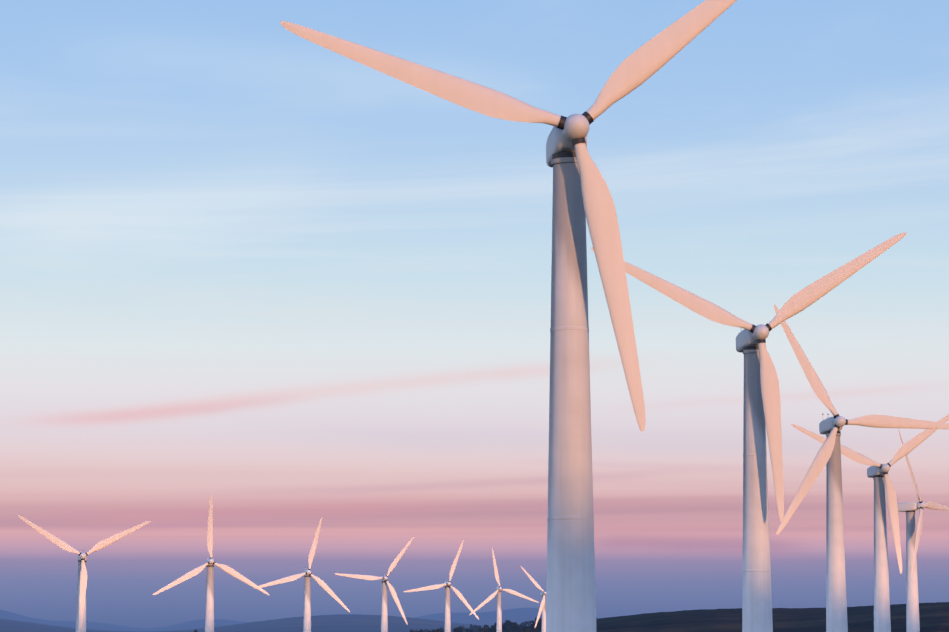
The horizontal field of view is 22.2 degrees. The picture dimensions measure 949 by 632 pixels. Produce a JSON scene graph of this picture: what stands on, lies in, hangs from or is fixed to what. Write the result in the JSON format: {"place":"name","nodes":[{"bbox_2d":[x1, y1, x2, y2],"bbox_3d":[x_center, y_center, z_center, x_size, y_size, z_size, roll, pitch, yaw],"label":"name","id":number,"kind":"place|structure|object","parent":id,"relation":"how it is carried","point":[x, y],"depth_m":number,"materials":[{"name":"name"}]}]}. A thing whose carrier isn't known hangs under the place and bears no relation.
{"place":"outdoors","nodes":[
{"label":"outdoors","id":0,"kind":"place"},
{"bbox_2d":[0,602,948,631],"bbox_3d":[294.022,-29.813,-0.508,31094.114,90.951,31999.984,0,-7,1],"label":"hills","id":1,"kind":"structure","parent":0,"point":[933,617],"depth_m":3633.68,"materials":[{"name":"black"}]},
{"bbox_2d":[18,515,150,631],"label":"wind turbine","id":2,"kind":"object","parent":1,"relation":"on","point":[81,597],"depth_m":538.39,"materials":[{"name":"painted steel"},{"name":"fiberglass"}]},
{"bbox_2d":[152,495,268,631],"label":"wind turbine","id":3,"kind":"object","parent":1,"relation":"on","point":[209,608],"depth_m":612.64,"materials":[{"name":"painted steel"},{"name":"fiberglass"}]},
{"bbox_2d":[254,517,349,631],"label":"wind turbine","id":4,"kind":"object","parent":1,"relation":"on","point":[308,574],"depth_m":714.78,"materials":[{"name":"painted steel"},{"name":"fiberglass"}]},
{"bbox_2d":[194,615,541,631],"bbox_3d":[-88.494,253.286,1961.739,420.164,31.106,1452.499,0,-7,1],"label":"trees","id":5,"kind":"object","parent":1,"relation":"on","point":[508,626],"depth_m":1922.71,"materials":[{"name":"green plant"}]},
{"bbox_2d":[335,537,413,631],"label":"wind turbine","id":6,"kind":"object","parent":1,"relation":"on","point":[384,611],"depth_m":804.35,"materials":[{"name":"painted steel"},{"name":"fiberglass"}]},
{"bbox_2d":[403,540,478,631],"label":"wind turbine","id":7,"kind":"object","parent":1,"relation":"on","point":[447,620],"depth_m":877.97,"materials":[{"name":"painted steel"},{"name":"fiberglass"}]},
{"bbox_2d":[469,548,538,631],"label":"wind turbine","id":8,"kind":"object","parent":1,"relation":"on","point":[499,610],"depth_m":992.23,"materials":[{"name":"painted steel"},{"name":"fiberglass"}]},
{"bbox_2d":[280,0,736,631],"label":"wind turbine","id":9,"kind":"object","parent":1,"relation":"on","point":[582,194],"depth_m":131.07,"materials":[{"name":"painted steel"},{"name":"fiberglass"}]},
{"bbox_2d":[521,566,545,631],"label":"wind turbine","id":10,"kind":"object","parent":1,"relation":"on","point":[542,608],"depth_m":1122.73,"materials":[{"name":"paint"}]},
{"bbox_2d":[591,232,906,631],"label":"wind turbine","id":11,"kind":"object","parent":1,"relation":"on","point":[761,411],"depth_m":215.75,"materials":[{"name":"painted steel"},{"name":"fiberglass"}]},
{"bbox_2d":[774,304,948,631],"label":"wind turbine","id":12,"kind":"object","parent":1,"relation":"on","point":[828,455],"depth_m":306.94,"materials":[{"name":"painted steel"},{"name":"fiberglass"}]},
{"bbox_2d":[791,414,948,631],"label":"wind turbine","id":13,"kind":"object","parent":1,"relation":"on","point":[877,472],"depth_m":386.82,"materials":[{"name":"painted steel"},{"name":"fiberglass"}]},
{"bbox_2d":[897,429,948,631],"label":"wind turbine","id":14,"kind":"object","parent":1,"relation":"on","point":[912,598],"depth_m":483.88,"materials":[{"name":"painted steel"},{"name":"fiberglass"}]},
{"bbox_2d":[0,0,948,627],"label":"sky","id":15,"kind":"structure","parent":0,"point":[265,270],"materials":[{"name":"blue"}]}
]}

